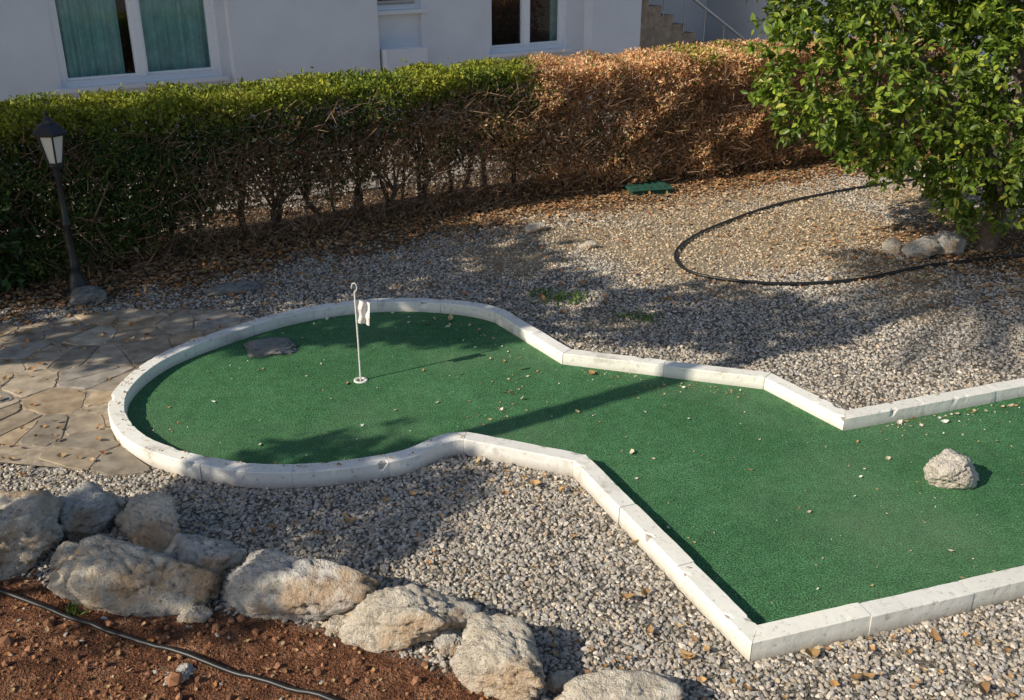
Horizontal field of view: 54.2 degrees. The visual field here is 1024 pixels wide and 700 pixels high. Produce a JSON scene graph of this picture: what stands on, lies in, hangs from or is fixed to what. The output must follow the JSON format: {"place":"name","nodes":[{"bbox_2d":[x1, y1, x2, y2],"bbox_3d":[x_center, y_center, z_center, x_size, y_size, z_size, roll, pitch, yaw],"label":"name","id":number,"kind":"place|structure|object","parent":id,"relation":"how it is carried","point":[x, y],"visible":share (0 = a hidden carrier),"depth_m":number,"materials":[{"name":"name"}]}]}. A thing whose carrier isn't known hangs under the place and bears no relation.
{"place":"outdoors","nodes":[
{"label":"outdoors","id":0,"kind":"place"},
{"bbox_2d":[0,309,250,476],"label":"flagstone path","id":1,"kind":"structure","parent":0,"point":[73,367],"depth_m":7.06,"materials":[{"name":"beige stone"}]},
{"bbox_2d":[0,161,1023,699],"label":"gravel","id":2,"kind":"structure","parent":0,"point":[998,667],"depth_m":5.84,"materials":[{"name":"grey gravel"}]},
{"bbox_2d":[0,55,1023,699],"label":"ground","id":3,"kind":"structure","parent":0,"point":[254,647],"depth_m":5.78,"materials":[{"name":"grey gravel"}]},
{"bbox_2d":[0,180,40,293],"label":"shrub","id":4,"kind":"object","parent":3,"relation":"on","point":[14,244],"visible":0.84,"depth_m":8.46,"materials":[{"name":"green plant"}]},
{"bbox_2d":[0,490,63,580],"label":"boulder","id":5,"kind":"object","parent":3,"relation":"on","point":[31,529],"visible":0.96,"depth_m":4.96,"materials":[{"name":"beige stone"}]},
{"bbox_2d":[32,111,87,296],"bbox_3d":[-3.730,-1.196,8.312,0.290,1.565,0.251,0,24,0],"label":"garden lamp","id":6,"kind":"object","parent":3,"relation":"on","point":[48,133],"visible":0.93,"depth_m":8.15,"materials":[{"name":"black metal"}]},
{"bbox_2d":[50,541,78,568],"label":"boulder","id":7,"kind":"object","parent":3,"relation":"on","point":[65,550],"visible":0.22,"depth_m":4.96,"materials":[{"name":"beige stone"}]},
{"bbox_2d":[68,285,107,305],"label":"flat stone","id":8,"kind":"object","parent":3,"relation":"on","point":[87,294],"visible":0.96,"depth_m":8.41,"materials":[{"name":"grey stone"}]},
{"bbox_2d":[57,481,124,540],"bbox_3d":[-2.276,0.864,5.358,0.338,0.291,0.460,17,29,34],"label":"boulder","id":9,"kind":"object","parent":3,"relation":"on","point":[87,508],"visible":0.68,"depth_m":5.25,"materials":[{"name":"grey stone"}]},
{"bbox_2d":[46,533,222,617],"bbox_3d":[-1.824,1.108,4.793,0.904,0.362,0.356,4,24,8],"label":"boulder","id":10,"kind":"object","parent":3,"relation":"on","point":[100,572],"visible":0.97,"depth_m":4.66,"materials":[{"name":"beige stone"}]},
{"bbox_2d":[114,491,180,552],"bbox_3d":[-1.887,0.910,5.194,0.298,0.265,0.561,-12,26,-26],"label":"boulder","id":11,"kind":"object","parent":3,"relation":"on","point":[149,520],"visible":0.89,"depth_m":5.15,"materials":[{"name":"beige stone"}]},
{"bbox_2d":[0,588,339,699],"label":"garden hose","id":12,"kind":"object","parent":3,"relation":"on","point":[176,651],"visible":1,"depth_m":4.37,"materials":[{"name":"black rubber"}]},
{"bbox_2d":[164,663,195,681],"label":"boulder","id":13,"kind":"object","parent":3,"relation":"on","point":[186,669],"visible":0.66,"depth_m":4.26,"materials":[{"name":"grey stone"}]},
{"bbox_2d":[177,604,212,623],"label":"boulder","id":14,"kind":"object","parent":3,"relation":"on","point":[199,613],"visible":1,"depth_m":4.61,"materials":[{"name":"beige stone"}]},
{"bbox_2d":[163,533,246,582],"bbox_3d":[-1.543,1.049,4.921,0.405,0.257,0.389,-19,30,-37],"label":"boulder","id":15,"kind":"object","parent":3,"relation":"on","point":[221,558],"visible":0.56,"depth_m":4.86,"materials":[{"name":"grey stone"}]},
{"bbox_2d":[204,281,261,295],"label":"flat stone","id":16,"kind":"object","parent":3,"relation":"on","point":[231,287],"visible":0.98,"depth_m":8.63,"materials":[{"name":"grey stone"}]},
{"bbox_2d":[0,569,486,699],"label":"soil clods","id":17,"kind":"object","parent":3,"relation":"on","point":[174,678],"visible":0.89,"depth_m":4.35,"materials":[{"name":"brown soil"}]},
{"bbox_2d":[0,580,487,699],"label":"leaf litter","id":18,"kind":"object","parent":3,"relation":"on","point":[213,685],"visible":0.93,"depth_m":4.33,"materials":[{"name":"brown plant"}]},
{"bbox_2d":[217,548,381,622],"bbox_3d":[-1.005,1.142,4.717,0.815,0.370,0.373,0,24,0],"label":"boulder","id":19,"kind":"object","parent":3,"relation":"on","point":[268,582],"visible":0.94,"depth_m":4.59,"materials":[{"name":"grey stone"}]},
{"bbox_2d":[324,612,345,636],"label":"boulder","id":20,"kind":"object","parent":3,"relation":"on","point":[335,623],"visible":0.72,"depth_m":4.53,"materials":[{"name":"beige stone"}]},
{"bbox_2d":[337,583,480,652],"bbox_3d":[-0.467,1.214,4.507,0.681,0.249,0.267,0,24,0],"label":"boulder","id":21,"kind":"object","parent":3,"relation":"on","point":[398,617],"visible":0.94,"depth_m":4.45,"materials":[{"name":"beige stone"}]},
{"bbox_2d":[434,629,462,656],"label":"boulder","id":22,"kind":"object","parent":3,"relation":"on","point":[446,641],"visible":0.81,"depth_m":4.43,"materials":[{"name":"grey stone"}]},
{"bbox_2d":[0,31,963,286],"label":"hedge","id":23,"kind":"object","parent":3,"relation":"on","point":[487,86],"visible":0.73,"depth_m":10.21,"materials":[{"name":"green plant"}]},
{"bbox_2d":[449,612,545,699],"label":"boulder","id":24,"kind":"object","parent":3,"relation":"on","point":[496,656],"visible":1,"depth_m":4.17,"materials":[{"name":"beige stone"}]},
{"bbox_2d":[64,272,943,615],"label":"weeds","id":25,"kind":"object","parent":3,"relation":"on","point":[558,298],"visible":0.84,"depth_m":8.41,"materials":[{"name":"green plant"}]},
{"bbox_2d":[0,0,1023,174],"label":"walls","id":26,"kind":"structure","parent":3,"relation":"on","point":[261,39],"depth_m":14.31,"materials":[{"name":"white paint"}]},
{"bbox_2d":[46,0,220,87],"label":"window frame","id":27,"kind":"object","parent":26,"relation":"attached to","point":[138,41],"visible":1,"depth_m":12.97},
{"bbox_2d":[55,0,124,77],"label":"curtain","id":28,"kind":"object","parent":27,"relation":"hanging from","point":[90,37],"visible":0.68,"depth_m":12.76,"materials":[{"name":"teal fabric"}]},
{"bbox_2d":[52,0,213,80],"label":"window sash","id":29,"kind":"object","parent":27,"relation":"in","point":[136,73],"depth_m":12.98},
{"bbox_2d":[139,0,210,71],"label":"curtain","id":30,"kind":"object","parent":27,"relation":"hanging from","point":[175,34],"visible":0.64,"depth_m":13.30,"materials":[{"name":"teal fabric"}]},
{"bbox_2d":[57,75,228,93],"bbox_3d":[-4.793,-3.482,13.096,2.170,0.052,0.145,-15,27,-30],"label":"window sill","id":31,"kind":"structure","parent":26,"relation":"attached to","point":[142,84],"depth_m":12.98,"materials":[{"name":"white concrete"}]},
{"bbox_2d":[115,0,549,72],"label":"interior and roof","id":32,"kind":"object","parent":26,"relation":"attached to","point":[505,21],"depth_m":16.33,"materials":[{"name":"black"}]},
{"bbox_2d":[377,0,417,9],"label":"window frame","id":33,"kind":"object","parent":26,"relation":"attached to","point":[398,6],"visible":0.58,"depth_m":14.73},
{"bbox_2d":[377,0,412,4],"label":"window sash","id":34,"kind":"object","parent":33,"relation":"in","point":[394,3],"depth_m":14.70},
{"bbox_2d":[377,0,414,3],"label":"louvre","id":35,"kind":"object","parent":33,"relation":"attached to","point":[391,1],"visible":0.92,"depth_m":14.62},
{"bbox_2d":[378,8,426,14],"bbox_3d":[-1.671,-4.961,14.668,0.880,0.052,0.145,-15,27,-30],"label":"window sill","id":36,"kind":"structure","parent":26,"relation":"attached to","point":[400,11],"depth_m":14.63,"materials":[{"name":"white concrete"}]},
{"bbox_2d":[489,0,564,52],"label":"window frame","id":37,"kind":"object","parent":26,"relation":"attached to","point":[526,12],"visible":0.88,"depth_m":16.09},
{"bbox_2d":[490,0,560,47],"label":"window sash","id":38,"kind":"object","parent":37,"relation":"in","point":[521,27],"depth_m":16.07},
{"bbox_2d":[550,0,556,40],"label":"curtain","id":39,"kind":"object","parent":37,"relation":"hanging from","point":[553,20],"visible":0.77,"depth_m":16.43,"materials":[{"name":"teal fabric"}]},
{"bbox_2d":[487,47,571,57],"bbox_3d":[0.274,-4.796,16.119,1.620,0.052,0.145,-15,27,-30],"label":"window sill","id":40,"kind":"structure","parent":26,"relation":"attached to","point":[519,53],"depth_m":16.02,"materials":[{"name":"white concrete"}]},
{"bbox_2d":[0,142,1023,475],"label":"dry leaves","id":41,"kind":"object","parent":3,"relation":"on","point":[360,228],"visible":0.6,"depth_m":10.05,"materials":[{"name":"brown plant"}]},
{"bbox_2d":[525,222,546,232],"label":"stone","id":42,"kind":"object","parent":3,"relation":"on","point":[534,227],"visible":0.97,"depth_m":10.30,"materials":[{"name":"beige stone"}]},
{"bbox_2d":[547,670,573,693],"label":"boulder","id":43,"kind":"object","parent":3,"relation":"on","point":[558,680],"visible":0.81,"depth_m":4.22,"materials":[{"name":"beige stone"}]},
{"bbox_2d":[108,298,1023,661],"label":"kerb","id":44,"kind":"structure","parent":3,"relation":"on","point":[724,614],"depth_m":5.83,"materials":[{"name":"white concrete"}]},
{"bbox_2d":[116,296,688,566],"bbox_3d":[-0.466,0.287,6.567,4.260,0.027,3.050,14,27,29],"label":"kerb debris","id":45,"kind":"object","parent":44,"relation":"on","point":[338,463],"visible":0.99,"depth_m":5.89,"materials":[{"name":"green plant"}]},
{"bbox_2d":[127,312,1023,624],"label":"putting green","id":46,"kind":"object","parent":3,"relation":"on","point":[743,478],"visible":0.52,"depth_m":6.20,"materials":[{"name":"green carpet"}]},
{"bbox_2d":[243,337,297,356],"bbox_3d":[-1.812,-0.025,7.499,0.389,0.056,0.337,-7,24,-16],"label":"flat stone","id":47,"kind":"object","parent":46,"relation":"on","point":[267,347],"visible":1,"depth_m":7.45,"materials":[{"name":"grey stone"}]},
{"bbox_2d":[351,283,369,382],"bbox_3d":[-1.039,-0.118,6.848,0.135,0.733,0.099,-9,25,-19],"label":"golf flag","id":48,"kind":"object","parent":46,"relation":"on","point":[362,311],"visible":1,"depth_m":6.79,"materials":[{"name":"fabric"}]},
{"bbox_2d":[152,312,1023,605],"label":"turf debris","id":49,"kind":"object","parent":46,"relation":"on","point":[450,316],"visible":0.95,"depth_m":6.54,"materials":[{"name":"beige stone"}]},
{"bbox_2d":[923,448,979,488],"bbox_3d":[2.506,0.683,5.689,0.327,0.216,0.226,0,24,0],"label":"stone","id":50,"kind":"object","parent":46,"relation":"on","point":[949,468],"visible":1,"depth_m":5.63,"materials":[{"name":"beige stone"}]},
{"bbox_2d":[579,241,596,249],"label":"stone","id":51,"kind":"object","parent":3,"relation":"on","point":[588,245],"visible":1,"depth_m":9.78,"materials":[{"name":"beige stone"}]},
{"bbox_2d":[190,456,1023,699],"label":"dry leaves","id":52,"kind":"object","parent":3,"relation":"on","point":[984,687],"visible":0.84,"depth_m":4.47,"materials":[{"name":"brown plant"}]},
{"bbox_2d":[554,669,685,699],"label":"boulder","id":53,"kind":"object","parent":3,"relation":"on","point":[615,684],"visible":1,"depth_m":4.04,"materials":[{"name":"beige stone"}]},
{"bbox_2d":[622,181,673,195],"bbox_3d":[1.600,-1.904,11.821,0.520,0.104,0.360,-6,24,-13],"label":"valve box","id":54,"kind":"object","parent":3,"relation":"on","point":[656,188],"visible":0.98,"depth_m":11.71,"materials":[{"name":"green plastic"}]},
{"bbox_2d":[639,0,737,94],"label":"stairs","id":55,"kind":"structure","parent":3,"relation":"on","point":[657,28],"depth_m":17.89,"materials":[{"name":"concrete"}]},
{"bbox_2d":[663,0,746,42],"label":"handrail","id":56,"kind":"object","parent":55,"relation":"on","point":[720,20],"visible":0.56,"depth_m":18.38,"materials":[{"name":"grey metal"}]},
{"bbox_2d":[674,171,1023,284],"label":"garden hose","id":57,"kind":"object","parent":3,"relation":"on","point":[679,264],"visible":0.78,"depth_m":9.31,"materials":[{"name":"black rubber"}]},
{"bbox_2d":[741,0,1023,252],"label":"citrus tree","id":58,"kind":"object","parent":3,"relation":"on","point":[975,139],"visible":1,"depth_m":8.75,"materials":[{"name":"green plant"}]},
{"bbox_2d":[882,238,902,254],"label":"stone","id":59,"kind":"object","parent":3,"relation":"on","point":[893,246],"visible":0.95,"depth_m":9.66,"materials":[{"name":"beige stone"}]},
{"bbox_2d":[901,235,940,258],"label":"stone","id":60,"kind":"object","parent":3,"relation":"on","point":[924,247],"visible":0.98,"depth_m":9.51,"materials":[{"name":"grey stone"}]},
{"bbox_2d":[933,230,966,255],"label":"stone","id":61,"kind":"object","parent":3,"relation":"on","point":[952,243],"visible":0.8,"depth_m":9.57,"materials":[{"name":"grey stone"}]},
{"bbox_2d":[7,60,1016,236],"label":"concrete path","id":62,"kind":"structure","parent":0,"point":[369,188],"depth_m":12.44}
]}

